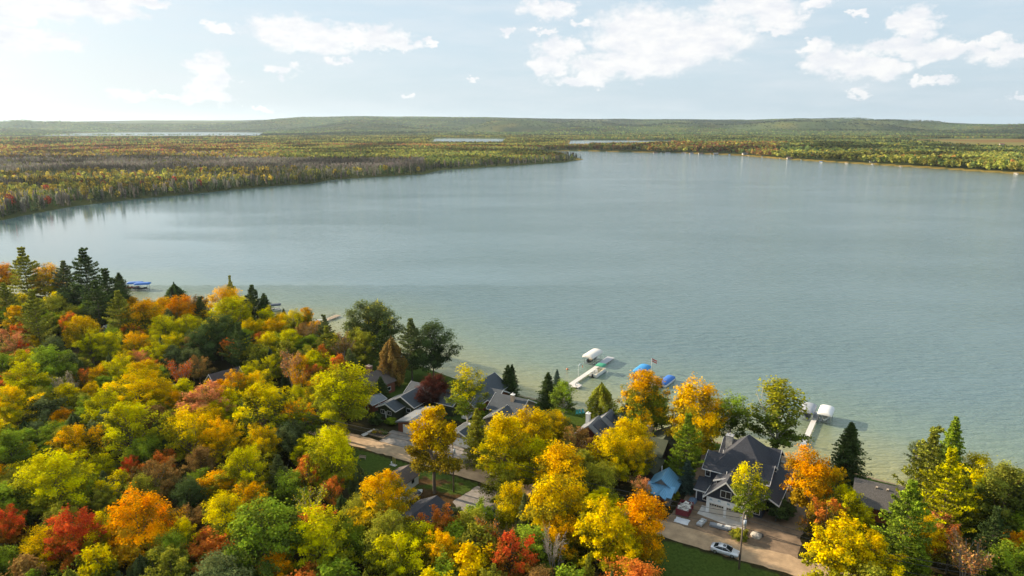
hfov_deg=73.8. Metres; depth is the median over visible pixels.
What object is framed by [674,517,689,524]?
white tarp
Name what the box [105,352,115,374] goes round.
cedar tree
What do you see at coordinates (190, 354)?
maple tree
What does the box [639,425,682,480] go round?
mossy roofed house
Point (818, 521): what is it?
maple tree
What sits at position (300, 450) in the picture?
maple tree
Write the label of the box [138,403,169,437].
tree
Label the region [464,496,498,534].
tree
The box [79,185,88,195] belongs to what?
yellow birch
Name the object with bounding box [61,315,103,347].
maple tree
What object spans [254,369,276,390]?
tree
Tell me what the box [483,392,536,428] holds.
grey gabled house
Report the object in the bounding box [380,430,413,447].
gravel drive
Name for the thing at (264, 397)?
maple tree
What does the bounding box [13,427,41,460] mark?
tree
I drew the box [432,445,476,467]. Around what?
concrete drive
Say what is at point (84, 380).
maple tree
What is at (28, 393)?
maple tree
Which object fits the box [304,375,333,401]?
maple tree
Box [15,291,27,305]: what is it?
maple tree
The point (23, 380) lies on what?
maple tree
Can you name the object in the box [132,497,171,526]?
maple tree
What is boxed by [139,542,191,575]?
maple tree
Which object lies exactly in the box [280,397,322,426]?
maple tree
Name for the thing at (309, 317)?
maple tree
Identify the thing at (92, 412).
maple tree
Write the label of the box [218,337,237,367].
maple tree
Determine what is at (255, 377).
maple tree
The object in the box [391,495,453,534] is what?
dark shed
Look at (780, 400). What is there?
birch tree
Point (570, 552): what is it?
maple tree
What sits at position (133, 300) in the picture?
maple tree
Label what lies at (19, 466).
maple tree
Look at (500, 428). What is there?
maple tree
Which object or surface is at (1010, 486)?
tree
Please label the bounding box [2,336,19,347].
maple tree
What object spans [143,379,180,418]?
maple tree
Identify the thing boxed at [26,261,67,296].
maple tree
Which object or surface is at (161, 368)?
maple tree
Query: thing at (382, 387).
spruce tree
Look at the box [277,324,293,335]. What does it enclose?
tree
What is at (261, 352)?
tree
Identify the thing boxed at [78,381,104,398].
maple tree
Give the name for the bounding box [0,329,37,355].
maple tree
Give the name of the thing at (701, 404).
maple tree
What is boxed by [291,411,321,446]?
maple tree
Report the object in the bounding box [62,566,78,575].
cedar tree
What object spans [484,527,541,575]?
maple tree
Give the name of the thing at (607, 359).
dock
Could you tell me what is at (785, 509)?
tree
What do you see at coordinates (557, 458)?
maple tree
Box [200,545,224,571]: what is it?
maple tree
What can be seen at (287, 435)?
maple tree
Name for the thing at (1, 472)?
maple tree
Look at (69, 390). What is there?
maple tree
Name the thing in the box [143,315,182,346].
maple tree
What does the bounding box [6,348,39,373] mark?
maple tree
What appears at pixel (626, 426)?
maple tree
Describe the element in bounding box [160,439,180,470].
spruce tree
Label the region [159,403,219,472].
maple tree
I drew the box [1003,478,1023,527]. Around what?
pine tree
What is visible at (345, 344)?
half bare tree
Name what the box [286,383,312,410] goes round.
maple tree
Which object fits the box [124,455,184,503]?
maple tree
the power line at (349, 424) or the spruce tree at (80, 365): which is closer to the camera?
the power line at (349, 424)
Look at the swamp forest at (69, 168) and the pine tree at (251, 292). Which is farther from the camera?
the swamp forest at (69, 168)
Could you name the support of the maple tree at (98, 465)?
on the ground at (688, 559)
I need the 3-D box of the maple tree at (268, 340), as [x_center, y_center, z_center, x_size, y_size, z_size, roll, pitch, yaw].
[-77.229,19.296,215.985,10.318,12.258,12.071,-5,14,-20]
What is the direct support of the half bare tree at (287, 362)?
on the ground at (688, 559)
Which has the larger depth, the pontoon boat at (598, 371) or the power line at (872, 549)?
the pontoon boat at (598, 371)
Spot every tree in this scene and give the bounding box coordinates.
[0,262,21,288]
[0,282,20,320]
[0,303,25,329]
[0,305,26,328]
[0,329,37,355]
[0,353,20,372]
[0,359,57,402]
[0,380,5,395]
[0,383,45,430]
[0,419,18,448]
[0,428,44,473]
[0,464,10,485]
[0,465,41,496]
[0,480,39,525]
[0,501,27,547]
[0,502,33,549]
[0,544,21,575]
[0,552,46,575]
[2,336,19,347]
[3,460,33,484]
[4,197,9,210]
[4,322,30,340]
[4,445,96,516]
[6,246,48,296]
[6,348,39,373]
[11,349,34,362]
[12,287,59,344]
[12,385,40,407]
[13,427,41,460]
[14,340,29,349]
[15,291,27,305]
[16,345,45,362]
[17,442,41,466]
[17,525,72,572]
[19,419,29,429]
[21,396,73,423]
[22,335,41,348]
[25,385,53,418]
[25,567,64,575]
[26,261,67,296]
[26,343,79,381]
[26,420,51,441]
[32,379,69,398]
[32,419,75,460]
[33,293,73,315]
[35,309,60,333]
[37,500,79,551]
[42,503,107,573]
[43,291,56,303]
[43,333,65,358]
[44,423,111,468]
[45,382,86,414]
[47,316,63,336]
[47,370,79,403]
[47,425,76,455]
[48,374,75,394]
[48,406,73,425]
[48,439,57,460]
[51,260,82,292]
[54,282,94,313]
[55,310,82,331]
[58,189,63,205]
[58,247,109,295]
[59,313,77,338]
[60,306,86,315]
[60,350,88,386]
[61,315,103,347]
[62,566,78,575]
[63,391,90,413]
[65,193,70,205]
[65,411,91,448]
[66,395,102,423]
[70,329,108,365]
[70,542,122,575]
[72,368,91,388]
[74,357,97,374]
[74,473,105,508]
[76,280,113,327]
[76,300,96,321]
[76,360,87,389]
[76,485,122,519]
[77,452,118,487]
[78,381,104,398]
[78,509,118,561]
[79,386,132,435]
[83,268,130,308]
[83,409,133,453]
[87,364,110,383]
[87,374,119,393]
[89,400,174,461]
[89,468,133,511]
[91,329,127,361]
[92,470,119,509]
[96,482,189,575]
[99,350,134,373]
[101,288,130,317]
[101,356,136,384]
[102,290,136,335]
[102,366,174,421]
[102,506,147,536]
[103,326,124,350]
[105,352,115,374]
[112,358,172,395]
[113,434,165,480]
[115,272,132,295]
[115,297,174,334]
[115,571,122,575]
[117,455,141,483]
[118,182,122,197]
[118,472,164,508]
[119,330,153,360]
[120,323,144,344]
[123,349,156,365]
[124,294,141,313]
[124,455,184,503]
[126,554,154,575]
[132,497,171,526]
[133,358,164,388]
[137,447,183,481]
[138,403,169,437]
[138,529,195,575]
[139,337,177,368]
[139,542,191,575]
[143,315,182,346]
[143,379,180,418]
[147,363,174,385]
[147,503,170,528]
[149,295,178,315]
[150,422,169,452]
[153,330,185,356]
[155,405,185,435]
[158,294,203,322]
[158,336,165,351]
[158,344,189,372]
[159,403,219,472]
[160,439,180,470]
[163,282,193,309]
[163,308,180,328]
[164,389,184,416]
[165,417,178,448]
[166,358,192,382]
[166,514,207,562]
[168,475,209,516]
[169,502,210,541]
[170,378,194,400]
[171,379,237,427]
[173,313,203,341]
[174,423,192,463]
[176,347,208,380]
[179,403,225,451]
[180,326,219,361]
[180,332,202,348]
[180,442,222,484]
[182,525,238,574]
[184,465,217,496]
[185,355,216,384]
[188,294,212,315]
[189,378,223,402]
[191,547,255,575]
[192,296,208,321]
[192,313,236,360]
[193,469,244,508]
[196,413,245,465]
[200,284,244,316]
[200,489,248,544]
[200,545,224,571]
[203,296,253,330]
[205,396,246,426]
[213,442,273,506]
[215,379,230,389]
[217,369,250,399]
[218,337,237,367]
[219,322,258,366]
[220,388,240,424]
[222,491,309,575]
[225,480,269,527]
[227,275,237,299]
[229,381,308,443]
[230,404,260,430]
[237,370,267,398]
[237,422,283,474]
[238,284,268,319]
[238,342,269,372]
[238,359,262,375]
[241,317,265,339]
[241,327,254,347]
[250,331,269,345]
[252,319,272,331]
[252,518,302,558]
[253,330,278,358]
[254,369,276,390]
[255,551,295,575]
[256,293,275,315]
[256,305,276,321]
[258,354,283,379]
[261,317,288,335]
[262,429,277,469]
[263,355,287,380]
[264,454,290,502]
[265,347,275,359]
[265,392,287,422]
[266,331,285,349]
[268,466,311,516]
[270,312,291,325]
[273,338,296,373]
[274,418,307,460]
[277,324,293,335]
[277,328,302,349]
[279,308,309,329]
[279,373,291,395]
[280,350,301,394]
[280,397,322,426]
[282,501,363,575]
[283,453,332,504]
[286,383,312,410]
[286,559,319,575]
[288,364,309,386]
[289,352,308,387]
[289,433,314,465]
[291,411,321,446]
[291,483,327,522]
[293,333,318,353]
[294,321,310,340]
[294,344,316,362]
[297,307,315,324]
[297,504,336,551]
[298,363,327,387]
[301,320,335,341]
[301,348,328,377]
[303,424,366,497]
[304,321,319,336]
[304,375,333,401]
[308,361,380,439]
[311,344,334,362]
[313,314,335,345]
[313,325,340,359]
[313,355,346,375]
[314,428,321,451]
[315,557,360,575]
[316,475,350,516]
[317,517,368,569]
[321,333,340,353]
[326,353,347,375]
[329,422,350,445]
[331,330,355,359]
[331,494,348,522]
[338,299,406,347]
[339,325,369,355]
[339,492,374,525]
[343,349,361,377]
[345,468,419,540]
[347,331,382,367]
[348,464,371,504]
[359,507,421,571]
[363,298,398,339]
[364,530,424,575]
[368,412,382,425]
[369,323,396,364]
[372,376,391,399]
[376,335,408,386]
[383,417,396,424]
[397,318,424,380]
[397,517,442,566]
[404,403,464,493]
[405,318,465,378]
[413,373,451,403]
[413,503,459,544]
[415,528,462,570]
[419,566,453,575]
[431,550,458,575]
[440,520,473,547]
[445,362,491,421]
[449,541,494,575]
[451,506,461,518]
[454,505,497,552]
[456,520,497,572]
[460,408,487,470]
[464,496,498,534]
[470,407,534,482]
[475,513,499,553]
[477,467,523,503]
[478,563,507,575]
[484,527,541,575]
[493,479,531,533]
[501,365,519,397]
[506,404,555,457]
[506,524,561,574]
[510,364,521,396]
[510,434,567,488]
[514,493,532,550]
[517,471,587,542]
[520,562,556,575]
[529,479,554,518]
[531,439,589,508]
[535,372,555,408]
[537,513,584,567]
[540,409,570,444]
[542,522,566,573]
[546,562,586,575]
[548,379,577,421]
[553,369,560,389]
[559,425,595,460]
[563,497,595,530]
[569,448,598,487]
[571,513,602,554]
[572,493,647,575]
[573,485,624,520]
[578,428,633,482]
[582,459,620,505]
[583,382,618,419]
[583,553,594,575]
[597,552,665,575]
[598,528,643,575]
[605,416,657,457]
[614,368,672,428]
[614,403,633,434]
[614,488,670,564]
[618,435,657,481]
[629,475,652,499]
[635,397,664,431]
[651,390,672,433]
[660,375,734,454]
[664,412,704,475]
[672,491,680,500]
[677,459,696,495]
[696,387,709,416]
[712,388,753,438]
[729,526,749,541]
[730,461,772,530]
[739,375,814,448]
[765,497,796,520]
[779,442,839,520]
[795,496,848,540]
[798,509,888,575]
[821,483,873,532]
[822,422,873,487]
[829,465,850,487]
[844,561,886,575]
[845,522,908,575]
[846,501,875,536]
[869,479,940,572]
[884,563,905,575]
[892,424,953,522]
[897,535,941,575]
[901,512,953,562]
[903,439,925,463]
[913,446,977,542]
[926,416,969,478]
[926,511,960,548]
[931,524,971,573]
[934,462,990,521]
[943,451,995,475]
[944,520,998,575]
[948,469,984,528]
[965,506,1012,567]
[968,537,1023,575]
[973,455,1023,532]
[976,544,1009,575]
[977,470,1000,512]
[988,472,1021,513]
[1002,529,1023,568]
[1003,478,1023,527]
[1003,508,1023,550]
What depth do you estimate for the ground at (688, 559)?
597.03 m
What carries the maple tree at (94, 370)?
on the ground at (688, 559)
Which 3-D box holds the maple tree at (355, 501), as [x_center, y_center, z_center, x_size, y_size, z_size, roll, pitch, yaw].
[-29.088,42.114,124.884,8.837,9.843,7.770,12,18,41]
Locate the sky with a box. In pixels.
[0,0,1023,123]
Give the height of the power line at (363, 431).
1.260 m
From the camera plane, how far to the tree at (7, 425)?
153.23 m
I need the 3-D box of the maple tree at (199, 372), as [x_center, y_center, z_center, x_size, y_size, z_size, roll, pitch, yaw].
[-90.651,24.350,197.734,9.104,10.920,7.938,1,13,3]
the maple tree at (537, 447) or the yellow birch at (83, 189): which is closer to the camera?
the maple tree at (537, 447)
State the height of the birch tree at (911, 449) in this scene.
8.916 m
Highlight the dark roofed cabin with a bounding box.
[204,367,243,388]
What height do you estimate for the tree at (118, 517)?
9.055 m
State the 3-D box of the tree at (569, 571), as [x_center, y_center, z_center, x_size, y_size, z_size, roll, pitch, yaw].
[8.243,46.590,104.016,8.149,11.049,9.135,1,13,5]
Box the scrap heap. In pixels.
[677,501,691,510]
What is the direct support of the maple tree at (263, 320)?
on the ground at (688, 559)
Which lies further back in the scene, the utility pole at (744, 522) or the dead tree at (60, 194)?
the dead tree at (60, 194)
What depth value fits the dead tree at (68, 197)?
669.03 m
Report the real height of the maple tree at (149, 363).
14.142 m
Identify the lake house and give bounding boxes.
[693,433,792,521]
[853,477,946,525]
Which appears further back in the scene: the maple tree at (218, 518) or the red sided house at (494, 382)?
the red sided house at (494, 382)
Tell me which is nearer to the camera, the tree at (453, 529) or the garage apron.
the tree at (453, 529)
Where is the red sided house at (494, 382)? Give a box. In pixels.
[458,372,509,413]
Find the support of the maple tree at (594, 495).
on the ground at (688, 559)
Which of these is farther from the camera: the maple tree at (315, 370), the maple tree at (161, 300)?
the maple tree at (161, 300)
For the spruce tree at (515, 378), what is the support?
on the ground at (688, 559)
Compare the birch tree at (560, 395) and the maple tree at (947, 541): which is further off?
the birch tree at (560, 395)
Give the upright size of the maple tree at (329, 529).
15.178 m
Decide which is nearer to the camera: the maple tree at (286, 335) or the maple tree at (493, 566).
the maple tree at (493, 566)
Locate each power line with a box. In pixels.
[275,413,449,454]
[282,409,451,447]
[286,407,407,436]
[454,444,742,513]
[454,448,742,518]
[454,455,739,526]
[743,527,925,575]
[745,514,985,570]
[746,519,982,575]
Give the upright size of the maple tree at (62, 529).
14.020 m
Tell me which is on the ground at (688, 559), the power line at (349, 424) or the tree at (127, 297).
the tree at (127, 297)
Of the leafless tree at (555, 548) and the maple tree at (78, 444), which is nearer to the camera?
the leafless tree at (555, 548)
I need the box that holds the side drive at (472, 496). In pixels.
[453,486,500,516]
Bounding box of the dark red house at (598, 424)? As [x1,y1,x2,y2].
[575,409,619,453]
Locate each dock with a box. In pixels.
[323,314,340,321]
[569,356,614,387]
[800,412,818,444]
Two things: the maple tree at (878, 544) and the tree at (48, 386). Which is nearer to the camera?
the maple tree at (878, 544)
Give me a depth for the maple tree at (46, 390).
170.86 m
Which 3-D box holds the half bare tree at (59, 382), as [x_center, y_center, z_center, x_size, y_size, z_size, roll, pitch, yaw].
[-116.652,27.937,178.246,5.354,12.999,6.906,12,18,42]
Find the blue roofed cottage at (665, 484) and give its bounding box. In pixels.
[647,467,681,505]
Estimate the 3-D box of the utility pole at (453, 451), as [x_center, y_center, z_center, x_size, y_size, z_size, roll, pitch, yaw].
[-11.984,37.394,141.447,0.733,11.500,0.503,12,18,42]
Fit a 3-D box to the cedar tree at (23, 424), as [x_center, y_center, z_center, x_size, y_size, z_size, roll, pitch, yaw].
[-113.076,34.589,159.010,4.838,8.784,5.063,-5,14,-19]
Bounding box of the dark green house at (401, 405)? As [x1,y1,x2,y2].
[375,381,457,418]
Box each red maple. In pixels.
[4,194,15,205]
[44,195,51,203]
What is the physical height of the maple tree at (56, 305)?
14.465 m
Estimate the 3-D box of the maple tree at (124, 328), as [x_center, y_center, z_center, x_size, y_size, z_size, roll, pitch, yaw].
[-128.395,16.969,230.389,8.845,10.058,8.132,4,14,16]
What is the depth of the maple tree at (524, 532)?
112.27 m
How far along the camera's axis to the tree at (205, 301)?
260.85 m
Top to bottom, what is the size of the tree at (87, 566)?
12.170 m
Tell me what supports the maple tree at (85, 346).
on the ground at (688, 559)
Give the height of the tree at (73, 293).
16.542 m
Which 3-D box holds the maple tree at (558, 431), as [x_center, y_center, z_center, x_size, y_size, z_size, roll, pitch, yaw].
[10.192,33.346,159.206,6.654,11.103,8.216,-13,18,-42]
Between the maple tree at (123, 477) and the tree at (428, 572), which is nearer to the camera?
the tree at (428, 572)
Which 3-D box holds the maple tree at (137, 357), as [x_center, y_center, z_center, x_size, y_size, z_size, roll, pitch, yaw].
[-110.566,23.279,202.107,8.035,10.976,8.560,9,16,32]
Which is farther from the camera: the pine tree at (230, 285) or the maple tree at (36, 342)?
the pine tree at (230, 285)
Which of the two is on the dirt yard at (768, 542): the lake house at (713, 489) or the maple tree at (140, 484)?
the lake house at (713, 489)
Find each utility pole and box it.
[452,442,455,491]
[738,512,746,569]
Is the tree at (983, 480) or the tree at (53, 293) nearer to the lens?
the tree at (983, 480)
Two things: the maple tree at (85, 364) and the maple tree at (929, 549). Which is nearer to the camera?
the maple tree at (929, 549)
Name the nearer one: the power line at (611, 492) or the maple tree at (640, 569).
the maple tree at (640, 569)
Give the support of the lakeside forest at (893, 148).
on the ground at (688, 559)
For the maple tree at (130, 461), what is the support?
on the ground at (688, 559)
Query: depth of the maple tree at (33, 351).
200.87 m
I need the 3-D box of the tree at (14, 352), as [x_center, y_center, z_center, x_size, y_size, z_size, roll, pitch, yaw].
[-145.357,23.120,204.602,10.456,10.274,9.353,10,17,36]
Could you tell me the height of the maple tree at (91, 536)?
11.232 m
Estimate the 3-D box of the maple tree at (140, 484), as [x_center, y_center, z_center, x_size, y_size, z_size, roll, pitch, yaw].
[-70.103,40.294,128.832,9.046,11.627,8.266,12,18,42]
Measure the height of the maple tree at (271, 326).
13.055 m
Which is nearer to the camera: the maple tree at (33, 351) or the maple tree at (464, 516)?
the maple tree at (464, 516)
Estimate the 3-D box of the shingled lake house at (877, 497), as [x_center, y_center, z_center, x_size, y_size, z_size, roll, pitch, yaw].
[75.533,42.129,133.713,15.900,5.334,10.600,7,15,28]
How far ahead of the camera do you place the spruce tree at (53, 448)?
146.61 m
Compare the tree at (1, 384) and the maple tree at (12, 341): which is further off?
the maple tree at (12, 341)
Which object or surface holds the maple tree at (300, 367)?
on the ground at (688, 559)
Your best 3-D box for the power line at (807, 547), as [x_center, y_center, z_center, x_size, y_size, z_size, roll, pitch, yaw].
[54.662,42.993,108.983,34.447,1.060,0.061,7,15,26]
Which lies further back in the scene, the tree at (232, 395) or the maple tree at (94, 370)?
the maple tree at (94, 370)
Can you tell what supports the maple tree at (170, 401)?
on the ground at (688, 559)
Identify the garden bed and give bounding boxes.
[368,428,389,438]
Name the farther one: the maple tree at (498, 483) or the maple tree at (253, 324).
the maple tree at (253, 324)
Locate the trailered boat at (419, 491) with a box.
[401,489,422,499]
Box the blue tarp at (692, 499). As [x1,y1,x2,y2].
[688,497,696,503]
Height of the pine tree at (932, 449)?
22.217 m
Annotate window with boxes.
[705,470,710,476]
[720,490,730,499]
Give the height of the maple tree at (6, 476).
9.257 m
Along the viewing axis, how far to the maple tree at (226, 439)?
146.43 m
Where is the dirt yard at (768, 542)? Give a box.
[664,450,814,557]
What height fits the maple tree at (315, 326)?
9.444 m
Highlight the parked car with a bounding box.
[710,542,739,557]
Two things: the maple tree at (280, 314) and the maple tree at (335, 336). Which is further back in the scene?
the maple tree at (280, 314)
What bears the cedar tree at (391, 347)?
on the ground at (688, 559)
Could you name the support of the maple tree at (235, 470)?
on the ground at (688, 559)
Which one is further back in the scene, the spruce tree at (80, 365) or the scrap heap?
the spruce tree at (80, 365)
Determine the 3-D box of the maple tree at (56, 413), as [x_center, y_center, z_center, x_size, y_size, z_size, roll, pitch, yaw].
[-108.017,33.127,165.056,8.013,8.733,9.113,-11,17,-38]
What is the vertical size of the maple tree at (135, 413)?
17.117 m
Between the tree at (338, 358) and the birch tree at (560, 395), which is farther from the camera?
the tree at (338, 358)
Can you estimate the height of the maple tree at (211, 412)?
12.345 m
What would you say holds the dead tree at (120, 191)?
on the ground at (688, 559)
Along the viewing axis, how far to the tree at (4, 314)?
249.01 m
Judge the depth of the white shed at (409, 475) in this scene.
144.22 m
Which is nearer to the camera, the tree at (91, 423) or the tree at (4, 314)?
the tree at (91, 423)
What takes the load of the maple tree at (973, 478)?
on the ground at (688, 559)
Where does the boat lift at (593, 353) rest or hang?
in the water
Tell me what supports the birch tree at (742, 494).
on the ground at (688, 559)
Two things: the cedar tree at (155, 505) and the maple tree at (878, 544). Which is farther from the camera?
the cedar tree at (155, 505)
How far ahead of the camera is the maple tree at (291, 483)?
128.44 m
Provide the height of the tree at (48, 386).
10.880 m
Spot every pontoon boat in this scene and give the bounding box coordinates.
[589,363,606,377]
[659,375,674,387]
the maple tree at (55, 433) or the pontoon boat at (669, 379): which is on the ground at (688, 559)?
the maple tree at (55, 433)
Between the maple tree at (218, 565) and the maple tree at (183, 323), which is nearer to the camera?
the maple tree at (218, 565)
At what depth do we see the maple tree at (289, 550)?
117.51 m
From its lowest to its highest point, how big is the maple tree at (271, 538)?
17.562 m
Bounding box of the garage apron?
[697,505,741,528]
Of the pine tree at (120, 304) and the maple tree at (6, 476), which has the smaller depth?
the maple tree at (6, 476)
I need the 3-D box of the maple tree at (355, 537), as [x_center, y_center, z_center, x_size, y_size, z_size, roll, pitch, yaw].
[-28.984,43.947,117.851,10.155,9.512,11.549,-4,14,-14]
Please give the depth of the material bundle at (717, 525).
129.73 m
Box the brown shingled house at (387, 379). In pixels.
[355,364,396,395]
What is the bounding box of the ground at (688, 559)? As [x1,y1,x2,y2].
[0,117,1023,575]
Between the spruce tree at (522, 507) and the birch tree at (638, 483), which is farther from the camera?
the birch tree at (638, 483)
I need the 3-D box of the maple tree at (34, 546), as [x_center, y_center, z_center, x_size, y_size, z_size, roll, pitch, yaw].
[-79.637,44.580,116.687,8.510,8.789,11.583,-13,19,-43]
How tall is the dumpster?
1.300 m
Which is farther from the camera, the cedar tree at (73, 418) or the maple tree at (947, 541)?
the cedar tree at (73, 418)
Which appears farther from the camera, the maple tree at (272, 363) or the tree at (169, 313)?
the tree at (169, 313)
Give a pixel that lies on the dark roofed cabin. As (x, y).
(220, 375)
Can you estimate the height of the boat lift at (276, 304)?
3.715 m
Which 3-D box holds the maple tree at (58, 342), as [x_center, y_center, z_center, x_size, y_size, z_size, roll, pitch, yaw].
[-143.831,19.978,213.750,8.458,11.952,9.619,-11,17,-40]
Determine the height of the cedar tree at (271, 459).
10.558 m
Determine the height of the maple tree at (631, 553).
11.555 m
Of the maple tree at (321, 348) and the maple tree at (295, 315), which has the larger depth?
the maple tree at (295, 315)
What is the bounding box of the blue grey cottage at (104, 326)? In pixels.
[99,319,127,343]
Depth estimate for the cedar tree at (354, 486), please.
133.93 m
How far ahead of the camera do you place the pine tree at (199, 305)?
247.42 m
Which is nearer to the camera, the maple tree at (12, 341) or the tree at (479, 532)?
the tree at (479, 532)
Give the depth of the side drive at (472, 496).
139.91 m
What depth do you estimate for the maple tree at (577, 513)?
124.34 m
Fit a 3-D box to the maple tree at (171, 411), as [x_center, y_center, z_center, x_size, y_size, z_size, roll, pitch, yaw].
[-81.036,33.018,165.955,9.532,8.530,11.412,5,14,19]
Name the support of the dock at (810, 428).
in the water
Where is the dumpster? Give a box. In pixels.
[675,499,693,517]
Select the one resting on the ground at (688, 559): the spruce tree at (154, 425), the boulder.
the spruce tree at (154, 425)
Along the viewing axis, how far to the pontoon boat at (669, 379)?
208.60 m
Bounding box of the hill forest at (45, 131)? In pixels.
[0,116,1023,135]
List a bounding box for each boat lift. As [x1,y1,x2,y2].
[134,282,150,289]
[269,303,280,308]
[582,348,602,363]
[633,364,650,372]
[799,402,816,420]
[817,405,834,423]
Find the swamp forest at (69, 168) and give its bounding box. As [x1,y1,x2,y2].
[0,134,589,216]
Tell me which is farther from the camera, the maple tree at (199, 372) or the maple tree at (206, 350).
the maple tree at (206, 350)
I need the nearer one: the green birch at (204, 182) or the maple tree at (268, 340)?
the maple tree at (268, 340)
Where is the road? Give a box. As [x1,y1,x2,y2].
[166,383,850,575]
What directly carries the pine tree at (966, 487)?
on the ground at (688, 559)
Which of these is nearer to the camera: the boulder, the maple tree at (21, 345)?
the boulder
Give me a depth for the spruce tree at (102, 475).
137.01 m
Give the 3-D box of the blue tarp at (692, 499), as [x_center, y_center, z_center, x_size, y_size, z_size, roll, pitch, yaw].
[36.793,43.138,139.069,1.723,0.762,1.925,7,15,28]
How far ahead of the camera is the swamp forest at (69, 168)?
1410.79 m
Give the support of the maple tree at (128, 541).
on the ground at (688, 559)
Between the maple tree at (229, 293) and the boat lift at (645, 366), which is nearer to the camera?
the boat lift at (645, 366)
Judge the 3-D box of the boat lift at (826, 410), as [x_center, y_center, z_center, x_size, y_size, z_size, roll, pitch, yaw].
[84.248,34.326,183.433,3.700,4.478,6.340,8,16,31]
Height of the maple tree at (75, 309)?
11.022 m
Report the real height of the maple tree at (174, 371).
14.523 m
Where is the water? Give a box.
[0,132,1023,487]
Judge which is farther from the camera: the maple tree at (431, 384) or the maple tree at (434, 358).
the maple tree at (434, 358)
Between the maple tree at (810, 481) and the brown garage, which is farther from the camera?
the brown garage
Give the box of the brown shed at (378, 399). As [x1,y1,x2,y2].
[363,393,386,411]
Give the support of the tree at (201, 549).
on the ground at (688, 559)
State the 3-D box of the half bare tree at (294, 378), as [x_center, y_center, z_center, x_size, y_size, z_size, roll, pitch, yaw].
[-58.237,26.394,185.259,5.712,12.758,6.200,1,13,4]
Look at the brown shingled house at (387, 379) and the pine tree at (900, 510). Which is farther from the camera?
the brown shingled house at (387, 379)
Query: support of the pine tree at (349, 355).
on the ground at (688, 559)
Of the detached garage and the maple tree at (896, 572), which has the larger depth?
the detached garage
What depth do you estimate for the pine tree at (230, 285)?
268.74 m
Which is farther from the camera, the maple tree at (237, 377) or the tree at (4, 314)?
the tree at (4, 314)
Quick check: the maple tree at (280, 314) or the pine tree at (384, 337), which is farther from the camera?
the maple tree at (280, 314)
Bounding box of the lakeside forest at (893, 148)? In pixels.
[588,134,1023,170]
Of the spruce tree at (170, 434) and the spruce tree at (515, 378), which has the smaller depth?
the spruce tree at (170, 434)
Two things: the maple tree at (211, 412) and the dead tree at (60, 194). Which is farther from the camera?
the dead tree at (60, 194)
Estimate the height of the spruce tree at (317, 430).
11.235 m
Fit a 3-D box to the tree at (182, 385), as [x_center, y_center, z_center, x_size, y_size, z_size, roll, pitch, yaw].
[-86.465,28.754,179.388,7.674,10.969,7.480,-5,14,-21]
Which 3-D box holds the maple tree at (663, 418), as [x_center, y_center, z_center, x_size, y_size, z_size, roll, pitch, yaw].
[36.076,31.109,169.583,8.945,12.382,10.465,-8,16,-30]
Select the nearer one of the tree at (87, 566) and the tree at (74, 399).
the tree at (87, 566)
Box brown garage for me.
[395,406,445,433]
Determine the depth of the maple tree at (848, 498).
124.47 m
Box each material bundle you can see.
[696,518,706,526]
[709,522,727,531]
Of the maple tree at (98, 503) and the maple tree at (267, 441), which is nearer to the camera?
the maple tree at (98, 503)
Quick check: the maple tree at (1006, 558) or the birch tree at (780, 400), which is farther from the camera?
the birch tree at (780, 400)
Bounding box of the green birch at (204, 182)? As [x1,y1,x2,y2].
[202,178,207,186]
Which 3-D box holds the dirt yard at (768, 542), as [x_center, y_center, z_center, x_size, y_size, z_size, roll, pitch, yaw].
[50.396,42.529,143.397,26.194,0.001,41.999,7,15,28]
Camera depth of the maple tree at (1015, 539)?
113.86 m
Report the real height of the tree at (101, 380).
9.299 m
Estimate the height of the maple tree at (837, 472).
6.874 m
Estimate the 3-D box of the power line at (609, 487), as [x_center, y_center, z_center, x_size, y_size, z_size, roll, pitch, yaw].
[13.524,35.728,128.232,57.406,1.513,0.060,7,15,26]
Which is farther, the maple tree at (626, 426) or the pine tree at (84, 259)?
the pine tree at (84, 259)
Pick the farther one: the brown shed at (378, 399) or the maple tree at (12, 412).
the brown shed at (378, 399)
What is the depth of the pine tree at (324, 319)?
223.30 m
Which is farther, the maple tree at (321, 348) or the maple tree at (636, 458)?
the maple tree at (321, 348)
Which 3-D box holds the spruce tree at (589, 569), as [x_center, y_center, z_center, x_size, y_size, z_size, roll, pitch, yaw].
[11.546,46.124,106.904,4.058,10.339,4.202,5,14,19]
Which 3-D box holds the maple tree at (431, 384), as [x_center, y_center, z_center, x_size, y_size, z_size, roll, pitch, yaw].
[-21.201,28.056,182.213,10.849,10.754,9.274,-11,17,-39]
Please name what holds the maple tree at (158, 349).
on the ground at (688, 559)
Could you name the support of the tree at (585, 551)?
on the ground at (688, 559)
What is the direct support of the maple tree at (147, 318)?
on the ground at (688, 559)
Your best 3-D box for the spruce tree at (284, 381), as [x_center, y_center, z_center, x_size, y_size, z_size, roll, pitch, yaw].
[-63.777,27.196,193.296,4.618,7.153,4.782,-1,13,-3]
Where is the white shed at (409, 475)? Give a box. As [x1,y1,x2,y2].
[376,465,419,498]
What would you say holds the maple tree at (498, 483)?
on the ground at (688, 559)
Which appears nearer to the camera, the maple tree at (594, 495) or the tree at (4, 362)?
the maple tree at (594, 495)
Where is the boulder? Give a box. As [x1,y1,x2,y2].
[750,531,761,539]
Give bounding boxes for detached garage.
[450,422,488,447]
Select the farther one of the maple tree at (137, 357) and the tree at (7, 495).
the maple tree at (137, 357)
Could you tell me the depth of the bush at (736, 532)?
125.80 m
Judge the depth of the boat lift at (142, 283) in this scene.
328.85 m
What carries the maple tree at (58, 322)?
on the ground at (688, 559)
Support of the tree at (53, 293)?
on the ground at (688, 559)
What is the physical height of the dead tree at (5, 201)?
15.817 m

